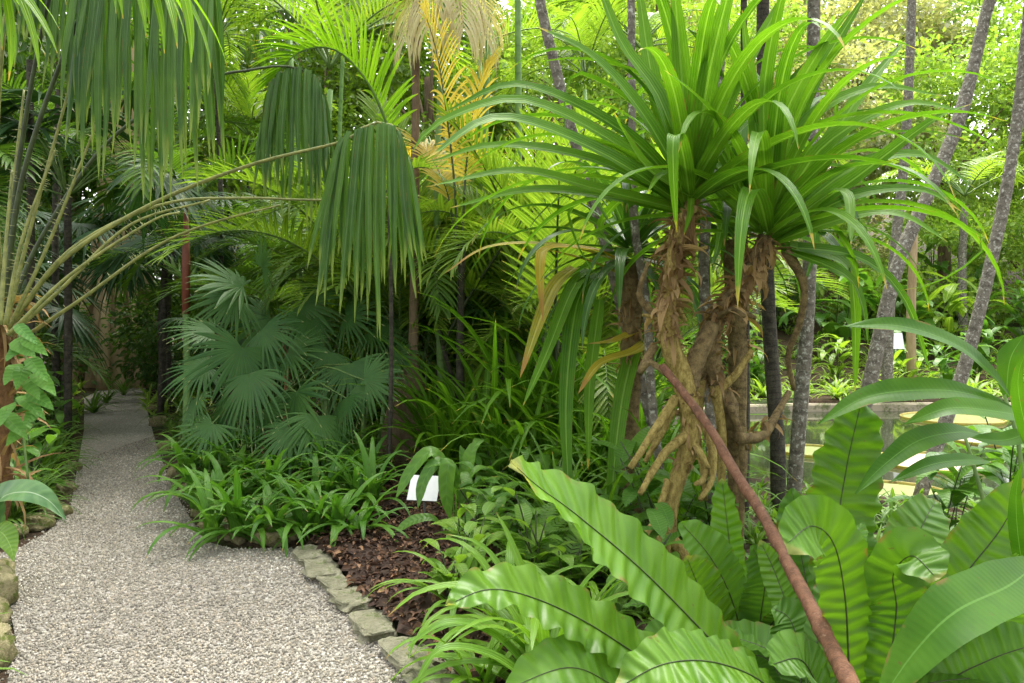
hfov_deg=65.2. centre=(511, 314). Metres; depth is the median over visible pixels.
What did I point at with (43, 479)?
strap plant
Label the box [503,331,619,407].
round bush
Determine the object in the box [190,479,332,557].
border plant
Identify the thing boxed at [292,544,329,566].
edging stone
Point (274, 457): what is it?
border plant
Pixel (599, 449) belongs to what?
tall strap plant
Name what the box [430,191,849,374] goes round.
clumping palm
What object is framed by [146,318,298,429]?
fan palm
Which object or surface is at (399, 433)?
bottle palm
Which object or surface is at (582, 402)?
leafy plant
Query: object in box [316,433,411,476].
border plant
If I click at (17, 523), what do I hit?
strap plant
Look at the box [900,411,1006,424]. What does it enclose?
lily pad
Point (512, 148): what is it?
broadleaf tree
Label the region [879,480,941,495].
lily pad
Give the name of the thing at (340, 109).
feather palm
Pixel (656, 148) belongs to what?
clumping palm
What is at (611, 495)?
tall strap plant
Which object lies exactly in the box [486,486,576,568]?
leafy plant
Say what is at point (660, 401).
tall strap plant
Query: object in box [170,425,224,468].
strap plant
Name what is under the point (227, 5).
feather palm
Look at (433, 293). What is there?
clumping palm
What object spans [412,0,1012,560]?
screw pine
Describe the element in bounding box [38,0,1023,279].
sky
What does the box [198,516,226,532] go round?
edging stone
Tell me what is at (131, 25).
feather palm
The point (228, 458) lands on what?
border plant
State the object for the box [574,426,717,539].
leafy plant
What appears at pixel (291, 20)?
feather palm
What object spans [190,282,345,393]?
round bush
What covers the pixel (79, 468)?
edging stone
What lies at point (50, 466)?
strap plant
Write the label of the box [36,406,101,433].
strap plant
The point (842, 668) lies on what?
leaning branch
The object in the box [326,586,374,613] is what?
edging stone
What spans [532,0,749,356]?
feather palm
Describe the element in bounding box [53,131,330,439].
feather palm
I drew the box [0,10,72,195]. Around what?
broadleaf tree
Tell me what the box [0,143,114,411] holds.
clumping palm
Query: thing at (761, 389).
bank plant
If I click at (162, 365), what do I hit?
feather palm
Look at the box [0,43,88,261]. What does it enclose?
broadleaf tree
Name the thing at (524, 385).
tall strap plant
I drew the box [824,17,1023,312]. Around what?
broadleaf tree
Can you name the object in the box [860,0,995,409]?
slender tree
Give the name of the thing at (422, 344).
clumping palm
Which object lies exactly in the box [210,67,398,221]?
broadleaf tree
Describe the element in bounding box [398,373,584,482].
tall strap plant
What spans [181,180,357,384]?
broadleaf tree
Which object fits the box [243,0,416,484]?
feather palm
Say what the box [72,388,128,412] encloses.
strap plant
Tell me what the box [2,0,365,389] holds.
buttressed tree
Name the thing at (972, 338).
slender tree
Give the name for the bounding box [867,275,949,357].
bank shrub
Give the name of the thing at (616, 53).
broadleaf tree
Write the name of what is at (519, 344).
clumping palm
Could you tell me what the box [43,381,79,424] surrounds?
leafy plant
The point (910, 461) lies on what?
lily pad
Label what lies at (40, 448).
leafy plant
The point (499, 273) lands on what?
clumping palm
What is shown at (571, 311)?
screw pine
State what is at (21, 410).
leafy plant
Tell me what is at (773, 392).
slender tree
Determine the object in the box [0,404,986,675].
ground cover
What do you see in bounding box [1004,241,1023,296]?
round bush
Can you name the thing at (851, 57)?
broadleaf tree
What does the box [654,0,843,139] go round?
broadleaf tree
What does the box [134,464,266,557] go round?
border plant
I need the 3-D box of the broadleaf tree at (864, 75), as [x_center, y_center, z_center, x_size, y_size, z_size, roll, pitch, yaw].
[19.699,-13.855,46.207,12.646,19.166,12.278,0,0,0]
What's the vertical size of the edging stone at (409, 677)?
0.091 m
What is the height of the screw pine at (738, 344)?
3.291 m
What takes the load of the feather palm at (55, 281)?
on the ground at (782, 342)
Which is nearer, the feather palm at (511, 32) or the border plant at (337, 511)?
the border plant at (337, 511)
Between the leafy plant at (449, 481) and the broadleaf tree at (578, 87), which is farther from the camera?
the broadleaf tree at (578, 87)
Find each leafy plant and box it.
[10,425,59,506]
[13,333,59,422]
[13,371,82,431]
[14,392,80,445]
[14,396,63,454]
[15,427,66,491]
[39,400,78,442]
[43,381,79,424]
[395,440,509,531]
[418,521,477,611]
[428,461,538,545]
[432,491,500,557]
[435,501,496,571]
[443,497,574,558]
[459,487,557,556]
[472,422,532,502]
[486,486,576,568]
[491,517,609,579]
[524,435,600,507]
[536,522,592,584]
[543,513,656,574]
[557,399,609,485]
[568,475,627,532]
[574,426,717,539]
[605,502,682,615]
[658,464,756,557]
[882,425,1023,530]
[946,416,1023,498]
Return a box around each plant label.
[407,475,438,522]
[893,333,904,348]
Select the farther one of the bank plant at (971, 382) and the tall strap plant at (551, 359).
the bank plant at (971, 382)
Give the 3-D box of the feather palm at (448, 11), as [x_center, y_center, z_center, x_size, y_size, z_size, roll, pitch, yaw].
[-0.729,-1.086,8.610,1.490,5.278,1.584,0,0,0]
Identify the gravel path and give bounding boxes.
[0,388,403,682]
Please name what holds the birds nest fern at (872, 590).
on the ground at (782, 342)
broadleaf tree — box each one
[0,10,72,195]
[0,16,147,364]
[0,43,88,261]
[0,149,94,356]
[0,187,41,232]
[3,2,224,306]
[25,130,173,310]
[36,15,94,336]
[83,54,243,357]
[135,179,292,374]
[137,67,308,293]
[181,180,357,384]
[187,1,359,189]
[201,0,479,160]
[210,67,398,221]
[264,0,513,126]
[291,188,426,363]
[322,0,546,164]
[439,0,687,165]
[492,0,627,164]
[493,0,651,111]
[501,128,544,164]
[533,0,748,149]
[559,81,713,272]
[622,0,836,71]
[637,0,877,161]
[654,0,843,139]
[739,0,1018,245]
[747,14,958,300]
[802,0,967,239]
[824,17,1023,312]
[890,0,1023,267]
[912,2,1023,236]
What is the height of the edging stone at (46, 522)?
0.142 m
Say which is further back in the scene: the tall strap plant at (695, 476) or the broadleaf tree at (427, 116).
the broadleaf tree at (427, 116)
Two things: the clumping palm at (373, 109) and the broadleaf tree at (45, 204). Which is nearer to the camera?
the clumping palm at (373, 109)
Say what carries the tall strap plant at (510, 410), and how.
on the ground at (782, 342)
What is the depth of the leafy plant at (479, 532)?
4.49 m
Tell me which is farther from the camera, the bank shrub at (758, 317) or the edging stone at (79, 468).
the bank shrub at (758, 317)
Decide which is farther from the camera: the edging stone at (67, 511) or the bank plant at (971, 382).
the bank plant at (971, 382)
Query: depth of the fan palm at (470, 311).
8.84 m
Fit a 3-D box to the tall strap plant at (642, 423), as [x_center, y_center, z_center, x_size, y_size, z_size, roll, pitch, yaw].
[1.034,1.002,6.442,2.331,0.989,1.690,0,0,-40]
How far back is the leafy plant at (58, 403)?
9.20 m
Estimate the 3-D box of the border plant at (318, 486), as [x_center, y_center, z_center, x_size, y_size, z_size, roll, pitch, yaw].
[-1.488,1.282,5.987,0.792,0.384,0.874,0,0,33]
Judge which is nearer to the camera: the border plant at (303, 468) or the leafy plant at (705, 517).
the leafy plant at (705, 517)
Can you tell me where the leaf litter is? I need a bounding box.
[303,473,515,682]
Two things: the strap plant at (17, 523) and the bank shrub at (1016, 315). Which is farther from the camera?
the bank shrub at (1016, 315)
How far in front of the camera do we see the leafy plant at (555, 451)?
5.98 m
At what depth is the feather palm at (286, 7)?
9.45 m
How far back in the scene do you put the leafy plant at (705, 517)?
4.88 m
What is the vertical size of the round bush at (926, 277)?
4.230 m
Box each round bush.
[2,253,112,384]
[12,260,103,393]
[83,280,238,397]
[153,274,202,368]
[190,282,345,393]
[295,288,418,412]
[344,317,480,400]
[399,330,532,412]
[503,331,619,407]
[694,234,827,324]
[777,200,920,332]
[789,205,889,292]
[869,194,1008,287]
[872,191,1015,329]
[936,198,1023,282]
[954,193,1023,323]
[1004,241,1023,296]
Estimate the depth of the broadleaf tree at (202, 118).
22.84 m
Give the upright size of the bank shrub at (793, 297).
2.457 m
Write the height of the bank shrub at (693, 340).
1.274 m
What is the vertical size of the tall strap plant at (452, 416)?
1.384 m
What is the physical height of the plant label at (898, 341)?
1.287 m
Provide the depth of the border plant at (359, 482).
5.99 m
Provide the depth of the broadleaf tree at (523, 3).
44.47 m
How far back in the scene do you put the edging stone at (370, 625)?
3.87 m
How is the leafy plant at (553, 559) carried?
on the ground at (782, 342)
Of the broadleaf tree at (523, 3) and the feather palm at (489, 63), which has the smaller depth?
the feather palm at (489, 63)
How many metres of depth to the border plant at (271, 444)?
7.28 m
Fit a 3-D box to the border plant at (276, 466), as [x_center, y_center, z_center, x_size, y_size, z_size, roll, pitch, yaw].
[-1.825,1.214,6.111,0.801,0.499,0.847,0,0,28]
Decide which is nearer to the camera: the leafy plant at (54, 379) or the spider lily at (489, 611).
the spider lily at (489, 611)
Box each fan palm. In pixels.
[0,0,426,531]
[0,87,227,452]
[0,202,193,410]
[12,243,121,387]
[49,191,273,411]
[71,180,252,405]
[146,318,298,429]
[159,310,404,475]
[180,233,427,421]
[349,297,541,429]
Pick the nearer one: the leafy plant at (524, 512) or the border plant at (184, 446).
the leafy plant at (524, 512)
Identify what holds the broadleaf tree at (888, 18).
on the ground at (782, 342)
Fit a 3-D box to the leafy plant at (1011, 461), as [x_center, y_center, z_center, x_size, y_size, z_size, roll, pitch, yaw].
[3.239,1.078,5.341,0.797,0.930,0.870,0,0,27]
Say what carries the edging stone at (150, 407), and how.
on the ground at (782, 342)
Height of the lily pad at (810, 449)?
0.034 m
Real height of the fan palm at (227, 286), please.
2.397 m
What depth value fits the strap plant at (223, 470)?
7.35 m
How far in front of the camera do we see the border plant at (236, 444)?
7.27 m
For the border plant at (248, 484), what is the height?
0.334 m
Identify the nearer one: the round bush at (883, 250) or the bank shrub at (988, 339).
the bank shrub at (988, 339)
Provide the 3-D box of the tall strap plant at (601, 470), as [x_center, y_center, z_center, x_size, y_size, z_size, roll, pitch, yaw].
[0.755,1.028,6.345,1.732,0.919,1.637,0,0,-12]
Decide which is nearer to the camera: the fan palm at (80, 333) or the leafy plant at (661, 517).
the leafy plant at (661, 517)
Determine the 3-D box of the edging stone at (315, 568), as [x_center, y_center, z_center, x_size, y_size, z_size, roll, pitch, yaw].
[-1.142,1.533,4.787,0.228,0.086,0.396,0,0,-25]
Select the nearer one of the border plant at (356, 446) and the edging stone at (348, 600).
the edging stone at (348, 600)
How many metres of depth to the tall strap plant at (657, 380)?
6.88 m
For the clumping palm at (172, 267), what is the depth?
11.24 m
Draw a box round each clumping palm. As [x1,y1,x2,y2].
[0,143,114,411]
[86,243,421,420]
[114,192,378,431]
[145,150,565,447]
[230,141,433,419]
[232,161,530,387]
[247,154,610,400]
[259,237,466,364]
[295,158,468,395]
[305,159,654,405]
[320,221,615,407]
[339,151,613,388]
[356,89,713,419]
[398,135,711,413]
[415,183,750,437]
[420,126,668,383]
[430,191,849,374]
[432,148,714,405]
[442,212,801,390]
[542,260,793,363]
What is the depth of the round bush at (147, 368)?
14.87 m
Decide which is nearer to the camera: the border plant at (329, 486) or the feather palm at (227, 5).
the border plant at (329, 486)
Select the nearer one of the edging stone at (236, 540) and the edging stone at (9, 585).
the edging stone at (9, 585)
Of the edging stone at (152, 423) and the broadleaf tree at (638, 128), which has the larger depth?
the broadleaf tree at (638, 128)
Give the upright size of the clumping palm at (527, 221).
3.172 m
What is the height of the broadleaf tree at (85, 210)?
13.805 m
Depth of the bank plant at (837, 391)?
14.35 m
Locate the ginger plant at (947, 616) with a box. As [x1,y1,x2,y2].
[818,317,1023,682]
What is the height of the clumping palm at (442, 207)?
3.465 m
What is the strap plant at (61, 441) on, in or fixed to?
on the ground at (782, 342)
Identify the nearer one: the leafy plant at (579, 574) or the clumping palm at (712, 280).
the leafy plant at (579, 574)
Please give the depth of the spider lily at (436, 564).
4.10 m
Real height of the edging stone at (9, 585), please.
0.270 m
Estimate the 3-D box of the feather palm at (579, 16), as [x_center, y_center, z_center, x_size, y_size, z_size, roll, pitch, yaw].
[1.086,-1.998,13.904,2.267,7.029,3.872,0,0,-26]
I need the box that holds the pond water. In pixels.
[668,411,1012,500]
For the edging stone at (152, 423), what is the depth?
11.15 m
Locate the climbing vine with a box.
[0,323,55,478]
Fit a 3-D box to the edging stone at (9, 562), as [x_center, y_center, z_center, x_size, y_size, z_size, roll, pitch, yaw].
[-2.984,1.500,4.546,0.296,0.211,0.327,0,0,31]
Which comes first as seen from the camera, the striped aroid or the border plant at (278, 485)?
the striped aroid
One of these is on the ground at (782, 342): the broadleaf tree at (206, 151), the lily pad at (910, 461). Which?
the broadleaf tree at (206, 151)
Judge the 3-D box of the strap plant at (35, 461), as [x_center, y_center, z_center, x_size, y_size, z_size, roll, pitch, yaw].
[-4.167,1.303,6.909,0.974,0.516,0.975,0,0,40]
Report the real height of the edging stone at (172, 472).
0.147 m
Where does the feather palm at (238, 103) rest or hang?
on the ground at (782, 342)
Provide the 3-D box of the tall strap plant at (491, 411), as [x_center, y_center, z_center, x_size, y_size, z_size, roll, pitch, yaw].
[-0.288,0.737,7.389,3.139,1.560,2.255,0,0,19]
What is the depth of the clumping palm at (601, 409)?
7.32 m
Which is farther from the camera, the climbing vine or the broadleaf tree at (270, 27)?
the broadleaf tree at (270, 27)
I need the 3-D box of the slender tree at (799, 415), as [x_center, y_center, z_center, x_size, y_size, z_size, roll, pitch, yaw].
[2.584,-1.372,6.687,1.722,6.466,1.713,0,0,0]
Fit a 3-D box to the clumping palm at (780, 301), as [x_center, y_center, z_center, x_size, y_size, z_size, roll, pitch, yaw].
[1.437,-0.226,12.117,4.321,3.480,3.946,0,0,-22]
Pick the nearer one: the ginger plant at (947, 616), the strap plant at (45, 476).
the ginger plant at (947, 616)
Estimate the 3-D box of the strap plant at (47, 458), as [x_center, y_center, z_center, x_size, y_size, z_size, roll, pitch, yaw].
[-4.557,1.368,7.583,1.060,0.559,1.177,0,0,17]
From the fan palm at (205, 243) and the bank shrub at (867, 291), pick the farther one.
the bank shrub at (867, 291)
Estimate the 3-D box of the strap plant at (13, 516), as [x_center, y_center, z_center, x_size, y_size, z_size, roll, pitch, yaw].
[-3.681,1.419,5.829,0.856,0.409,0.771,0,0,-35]
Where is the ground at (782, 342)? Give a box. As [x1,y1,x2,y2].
[0,198,1023,682]
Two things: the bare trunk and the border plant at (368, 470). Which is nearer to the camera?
the border plant at (368, 470)
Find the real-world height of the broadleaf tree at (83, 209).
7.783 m
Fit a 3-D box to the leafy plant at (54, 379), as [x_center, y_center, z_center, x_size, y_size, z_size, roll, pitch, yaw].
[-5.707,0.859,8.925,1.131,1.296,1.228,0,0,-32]
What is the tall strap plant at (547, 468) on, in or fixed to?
on the ground at (782, 342)
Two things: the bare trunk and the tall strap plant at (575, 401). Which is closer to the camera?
the tall strap plant at (575, 401)
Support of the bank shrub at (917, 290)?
on the ground at (782, 342)
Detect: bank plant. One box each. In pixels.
[656,376,674,398]
[750,372,792,398]
[810,378,859,399]
[967,373,1001,394]
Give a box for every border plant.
[128,464,244,526]
[134,415,237,475]
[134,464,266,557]
[136,434,249,510]
[143,450,272,512]
[152,437,245,488]
[153,421,257,460]
[169,468,303,543]
[185,483,309,559]
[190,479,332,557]
[191,464,279,513]
[195,437,287,476]
[195,448,320,511]
[217,445,295,476]
[218,428,269,453]
[219,426,273,466]
[230,466,325,502]
[242,442,334,482]
[242,453,366,507]
[242,473,348,551]
[245,424,303,463]
[260,417,348,466]
[260,444,342,490]
[269,471,388,556]
[276,476,358,540]
[283,426,357,476]
[293,424,385,462]
[293,444,368,508]
[297,484,415,542]
[312,447,415,516]
[313,428,395,457]
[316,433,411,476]
[318,430,441,515]
[319,443,406,477]
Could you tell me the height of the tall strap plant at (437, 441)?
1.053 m
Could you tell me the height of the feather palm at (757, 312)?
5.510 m
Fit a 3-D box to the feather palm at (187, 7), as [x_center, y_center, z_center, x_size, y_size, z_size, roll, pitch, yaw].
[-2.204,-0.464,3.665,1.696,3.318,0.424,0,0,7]
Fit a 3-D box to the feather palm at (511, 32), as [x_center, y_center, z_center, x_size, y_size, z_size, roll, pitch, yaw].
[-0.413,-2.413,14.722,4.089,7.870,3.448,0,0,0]
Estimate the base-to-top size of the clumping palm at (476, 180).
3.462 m
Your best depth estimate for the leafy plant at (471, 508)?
4.77 m
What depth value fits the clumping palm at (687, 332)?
9.48 m
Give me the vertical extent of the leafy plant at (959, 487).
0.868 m
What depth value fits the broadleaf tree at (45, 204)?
18.91 m
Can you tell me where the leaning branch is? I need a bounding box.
[659,363,859,682]
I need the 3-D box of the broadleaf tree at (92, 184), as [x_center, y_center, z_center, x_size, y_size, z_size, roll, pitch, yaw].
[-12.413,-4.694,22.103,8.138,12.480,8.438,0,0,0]
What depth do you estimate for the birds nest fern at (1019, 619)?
2.89 m
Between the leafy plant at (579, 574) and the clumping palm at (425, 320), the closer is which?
the leafy plant at (579, 574)
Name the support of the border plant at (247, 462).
on the ground at (782, 342)
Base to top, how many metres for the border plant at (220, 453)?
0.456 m
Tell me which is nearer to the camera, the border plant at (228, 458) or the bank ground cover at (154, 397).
the border plant at (228, 458)
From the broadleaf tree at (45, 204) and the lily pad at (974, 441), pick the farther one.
the broadleaf tree at (45, 204)
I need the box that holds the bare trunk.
[906,235,917,376]
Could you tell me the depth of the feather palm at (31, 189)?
8.57 m
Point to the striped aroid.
(35, 492)
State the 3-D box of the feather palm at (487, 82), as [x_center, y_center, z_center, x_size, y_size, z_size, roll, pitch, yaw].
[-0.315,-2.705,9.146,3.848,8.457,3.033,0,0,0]
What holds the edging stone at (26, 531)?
on the ground at (782, 342)
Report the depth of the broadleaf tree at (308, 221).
17.37 m
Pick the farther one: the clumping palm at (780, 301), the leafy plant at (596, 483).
the clumping palm at (780, 301)
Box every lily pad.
[785,444,822,457]
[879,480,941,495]
[881,451,983,472]
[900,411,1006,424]
[954,438,1001,446]
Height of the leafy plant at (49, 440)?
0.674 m
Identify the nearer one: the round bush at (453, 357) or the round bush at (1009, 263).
the round bush at (453, 357)
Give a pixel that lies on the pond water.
(893, 427)
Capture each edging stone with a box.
[0,557,15,573]
[0,562,19,603]
[0,597,12,622]
[0,618,18,670]
[13,523,28,537]
[19,513,55,532]
[38,505,72,518]
[56,480,78,494]
[63,461,82,471]
[146,403,156,410]
[148,416,168,426]
[156,439,176,452]
[165,466,181,477]
[190,509,201,516]
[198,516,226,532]
[222,517,252,544]
[247,524,291,546]
[289,519,306,540]
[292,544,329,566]
[300,555,342,581]
[316,574,353,592]
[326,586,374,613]
[348,609,396,644]
[378,636,428,673]
[401,658,474,682]
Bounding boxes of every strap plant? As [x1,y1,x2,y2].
[7,501,70,535]
[8,501,54,538]
[11,467,90,515]
[12,466,78,522]
[13,419,98,480]
[16,432,94,478]
[16,434,103,476]
[18,446,95,489]
[21,425,103,465]
[31,460,80,499]
[33,416,90,457]
[34,415,93,444]
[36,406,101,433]
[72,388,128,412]
[87,383,127,403]
[102,375,144,395]
[137,382,195,410]
[140,390,218,421]
[160,409,210,438]
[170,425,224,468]
[200,451,248,481]
[317,292,668,472]
[333,333,576,468]
[333,372,518,464]
[354,366,505,475]
[361,312,608,471]
[395,295,677,453]
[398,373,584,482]
[409,370,669,498]
[424,342,678,465]
[428,316,665,462]
[447,386,674,482]
[464,428,642,544]
[474,328,759,449]
[477,469,677,545]
[505,385,705,467]
[508,400,677,503]
[533,322,758,454]
[549,369,791,479]
[572,406,766,520]
[605,428,783,522]
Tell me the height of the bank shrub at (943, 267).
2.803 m
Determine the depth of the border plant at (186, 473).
5.97 m
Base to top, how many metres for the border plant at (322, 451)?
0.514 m
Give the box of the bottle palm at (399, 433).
[378,0,425,465]
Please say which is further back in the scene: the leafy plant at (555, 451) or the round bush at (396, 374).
the round bush at (396, 374)
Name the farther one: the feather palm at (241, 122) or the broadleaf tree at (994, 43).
the broadleaf tree at (994, 43)
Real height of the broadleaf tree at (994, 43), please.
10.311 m
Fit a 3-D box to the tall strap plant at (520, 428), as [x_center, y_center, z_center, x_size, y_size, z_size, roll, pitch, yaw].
[0.319,0.985,6.481,2.198,1.044,1.850,0,0,20]
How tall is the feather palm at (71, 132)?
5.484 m
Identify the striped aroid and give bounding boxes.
[0,479,65,561]
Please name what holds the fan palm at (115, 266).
on the ground at (782, 342)
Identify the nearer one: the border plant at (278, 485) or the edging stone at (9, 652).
the edging stone at (9, 652)
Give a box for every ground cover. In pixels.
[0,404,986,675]
[45,316,1023,415]
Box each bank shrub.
[680,257,721,346]
[682,330,724,355]
[715,280,795,341]
[721,328,760,369]
[721,331,785,395]
[757,246,824,331]
[778,268,881,356]
[793,253,907,332]
[811,333,869,382]
[817,376,852,391]
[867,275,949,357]
[868,266,947,326]
[880,348,938,376]
[893,330,934,376]
[917,230,1019,327]
[919,271,1010,353]
[925,332,997,389]
[944,313,1011,379]
[985,280,1023,336]
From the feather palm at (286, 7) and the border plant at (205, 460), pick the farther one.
the feather palm at (286, 7)
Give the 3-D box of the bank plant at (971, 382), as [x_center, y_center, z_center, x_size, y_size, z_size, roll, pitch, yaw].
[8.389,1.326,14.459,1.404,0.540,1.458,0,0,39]
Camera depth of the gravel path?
4.44 m
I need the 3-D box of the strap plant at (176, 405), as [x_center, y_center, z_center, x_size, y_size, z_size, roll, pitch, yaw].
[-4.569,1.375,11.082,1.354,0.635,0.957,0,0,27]
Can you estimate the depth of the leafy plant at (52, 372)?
9.44 m
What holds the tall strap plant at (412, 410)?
on the ground at (782, 342)
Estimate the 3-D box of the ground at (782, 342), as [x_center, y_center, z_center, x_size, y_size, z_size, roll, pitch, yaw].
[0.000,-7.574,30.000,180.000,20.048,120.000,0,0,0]
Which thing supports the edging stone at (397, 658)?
on the ground at (782, 342)
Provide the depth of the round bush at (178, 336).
20.72 m
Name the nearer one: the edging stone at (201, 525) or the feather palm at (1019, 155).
the edging stone at (201, 525)
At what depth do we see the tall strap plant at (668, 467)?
5.59 m
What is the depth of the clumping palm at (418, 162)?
7.60 m
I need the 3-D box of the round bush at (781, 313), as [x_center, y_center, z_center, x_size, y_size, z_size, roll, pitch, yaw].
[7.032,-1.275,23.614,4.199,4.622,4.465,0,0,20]
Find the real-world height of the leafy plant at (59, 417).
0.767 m
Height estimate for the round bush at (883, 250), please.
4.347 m
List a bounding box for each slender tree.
[535,0,649,425]
[627,0,663,469]
[698,24,728,514]
[740,0,749,517]
[756,0,785,510]
[786,0,820,494]
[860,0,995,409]
[881,0,916,402]
[913,3,1023,495]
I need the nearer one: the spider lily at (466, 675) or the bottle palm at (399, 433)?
the spider lily at (466, 675)
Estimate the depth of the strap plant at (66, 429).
8.88 m
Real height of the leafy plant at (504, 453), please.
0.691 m
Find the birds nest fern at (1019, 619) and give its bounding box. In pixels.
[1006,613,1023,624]
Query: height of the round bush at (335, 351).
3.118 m
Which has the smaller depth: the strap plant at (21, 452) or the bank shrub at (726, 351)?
the strap plant at (21, 452)
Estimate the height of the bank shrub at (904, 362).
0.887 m
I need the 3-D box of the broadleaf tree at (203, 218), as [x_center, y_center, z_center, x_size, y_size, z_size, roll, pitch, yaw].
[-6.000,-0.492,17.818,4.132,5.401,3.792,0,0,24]
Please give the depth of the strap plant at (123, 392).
15.48 m
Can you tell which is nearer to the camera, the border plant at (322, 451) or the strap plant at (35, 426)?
the border plant at (322, 451)
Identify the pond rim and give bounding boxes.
[675,402,1010,495]
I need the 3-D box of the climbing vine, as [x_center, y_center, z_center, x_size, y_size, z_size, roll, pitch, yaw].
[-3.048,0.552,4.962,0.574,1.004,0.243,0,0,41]
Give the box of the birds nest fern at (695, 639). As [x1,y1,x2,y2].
[445,455,1023,682]
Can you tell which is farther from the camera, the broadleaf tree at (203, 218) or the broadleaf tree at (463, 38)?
the broadleaf tree at (463, 38)
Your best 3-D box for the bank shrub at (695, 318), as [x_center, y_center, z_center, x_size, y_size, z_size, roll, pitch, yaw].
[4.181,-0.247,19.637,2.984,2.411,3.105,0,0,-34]
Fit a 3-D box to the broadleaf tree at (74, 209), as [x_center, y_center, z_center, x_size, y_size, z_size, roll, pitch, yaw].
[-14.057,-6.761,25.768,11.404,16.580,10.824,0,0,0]
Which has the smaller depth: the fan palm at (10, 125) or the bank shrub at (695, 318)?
the fan palm at (10, 125)
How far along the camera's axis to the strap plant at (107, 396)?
14.05 m
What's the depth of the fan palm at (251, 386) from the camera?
6.99 m
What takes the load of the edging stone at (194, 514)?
on the ground at (782, 342)
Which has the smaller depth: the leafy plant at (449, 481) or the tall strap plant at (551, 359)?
the leafy plant at (449, 481)
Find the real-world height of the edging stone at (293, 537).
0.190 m
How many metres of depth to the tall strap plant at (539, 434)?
6.78 m
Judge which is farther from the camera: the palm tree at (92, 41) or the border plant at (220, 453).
the border plant at (220, 453)
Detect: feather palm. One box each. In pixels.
[0,0,226,79]
[1,69,157,380]
[2,1,252,410]
[2,3,34,444]
[2,6,160,60]
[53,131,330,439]
[90,71,284,383]
[121,56,338,329]
[157,0,167,414]
[212,0,329,406]
[224,0,496,414]
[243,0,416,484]
[271,0,409,388]
[337,0,436,354]
[371,0,597,151]
[380,0,512,441]
[396,0,504,405]
[481,0,493,387]
[496,0,636,114]
[514,0,521,393]
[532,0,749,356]
[747,133,847,342]
[865,150,1023,339]
[1000,132,1023,175]
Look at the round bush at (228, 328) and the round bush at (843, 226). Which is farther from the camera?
the round bush at (843, 226)
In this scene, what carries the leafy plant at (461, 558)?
on the ground at (782, 342)
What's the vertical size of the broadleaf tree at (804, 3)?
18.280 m
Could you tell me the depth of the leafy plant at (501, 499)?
4.99 m
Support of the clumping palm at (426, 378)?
on the ground at (782, 342)
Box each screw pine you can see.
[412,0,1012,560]
[444,135,787,515]
[527,27,969,527]
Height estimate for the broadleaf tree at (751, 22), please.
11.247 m
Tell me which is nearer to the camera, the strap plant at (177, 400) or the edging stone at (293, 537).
the edging stone at (293, 537)
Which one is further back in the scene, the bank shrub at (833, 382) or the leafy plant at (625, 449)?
the bank shrub at (833, 382)
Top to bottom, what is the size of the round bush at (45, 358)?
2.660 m
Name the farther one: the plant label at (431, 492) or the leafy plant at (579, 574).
the plant label at (431, 492)
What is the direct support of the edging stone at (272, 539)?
on the ground at (782, 342)
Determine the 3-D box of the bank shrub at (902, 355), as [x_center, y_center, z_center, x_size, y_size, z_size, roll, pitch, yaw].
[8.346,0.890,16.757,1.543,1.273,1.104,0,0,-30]
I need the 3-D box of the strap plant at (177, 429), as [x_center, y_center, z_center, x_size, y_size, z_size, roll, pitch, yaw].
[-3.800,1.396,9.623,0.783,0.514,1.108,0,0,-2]
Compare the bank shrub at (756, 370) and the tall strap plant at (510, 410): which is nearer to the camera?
the tall strap plant at (510, 410)
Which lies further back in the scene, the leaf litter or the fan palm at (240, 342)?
the fan palm at (240, 342)
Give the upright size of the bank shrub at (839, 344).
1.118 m
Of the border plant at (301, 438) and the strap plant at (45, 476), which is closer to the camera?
the strap plant at (45, 476)
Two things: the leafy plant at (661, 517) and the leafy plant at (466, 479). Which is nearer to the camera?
the leafy plant at (661, 517)
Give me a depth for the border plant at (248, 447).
7.24 m
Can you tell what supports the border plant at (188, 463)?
on the ground at (782, 342)
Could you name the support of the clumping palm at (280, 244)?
on the ground at (782, 342)
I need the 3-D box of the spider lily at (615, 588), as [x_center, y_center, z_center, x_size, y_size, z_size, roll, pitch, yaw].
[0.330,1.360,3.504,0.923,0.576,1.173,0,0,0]
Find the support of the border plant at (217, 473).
on the ground at (782, 342)
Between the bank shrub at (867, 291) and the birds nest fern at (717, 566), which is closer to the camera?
the birds nest fern at (717, 566)
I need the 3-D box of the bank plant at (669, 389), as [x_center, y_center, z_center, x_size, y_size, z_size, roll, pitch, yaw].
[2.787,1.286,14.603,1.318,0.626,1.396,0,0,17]
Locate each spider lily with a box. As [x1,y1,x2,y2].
[363,533,526,641]
[380,538,608,682]
[385,619,537,682]
[388,512,628,682]
[511,560,627,629]
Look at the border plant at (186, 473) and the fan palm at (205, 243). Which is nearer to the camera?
the border plant at (186, 473)
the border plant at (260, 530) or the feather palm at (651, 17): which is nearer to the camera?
the border plant at (260, 530)
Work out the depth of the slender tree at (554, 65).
5.87 m
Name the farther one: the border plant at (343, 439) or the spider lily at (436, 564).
the border plant at (343, 439)
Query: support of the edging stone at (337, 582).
on the ground at (782, 342)
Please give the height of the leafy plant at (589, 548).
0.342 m
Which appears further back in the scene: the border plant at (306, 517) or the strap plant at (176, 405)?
the strap plant at (176, 405)
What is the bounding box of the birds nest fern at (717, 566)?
[609,478,774,632]
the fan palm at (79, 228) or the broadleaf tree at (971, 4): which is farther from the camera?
the broadleaf tree at (971, 4)
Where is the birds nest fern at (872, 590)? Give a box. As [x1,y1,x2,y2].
[734,406,1023,682]
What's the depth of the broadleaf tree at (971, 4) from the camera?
33.87 m
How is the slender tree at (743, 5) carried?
on the ground at (782, 342)

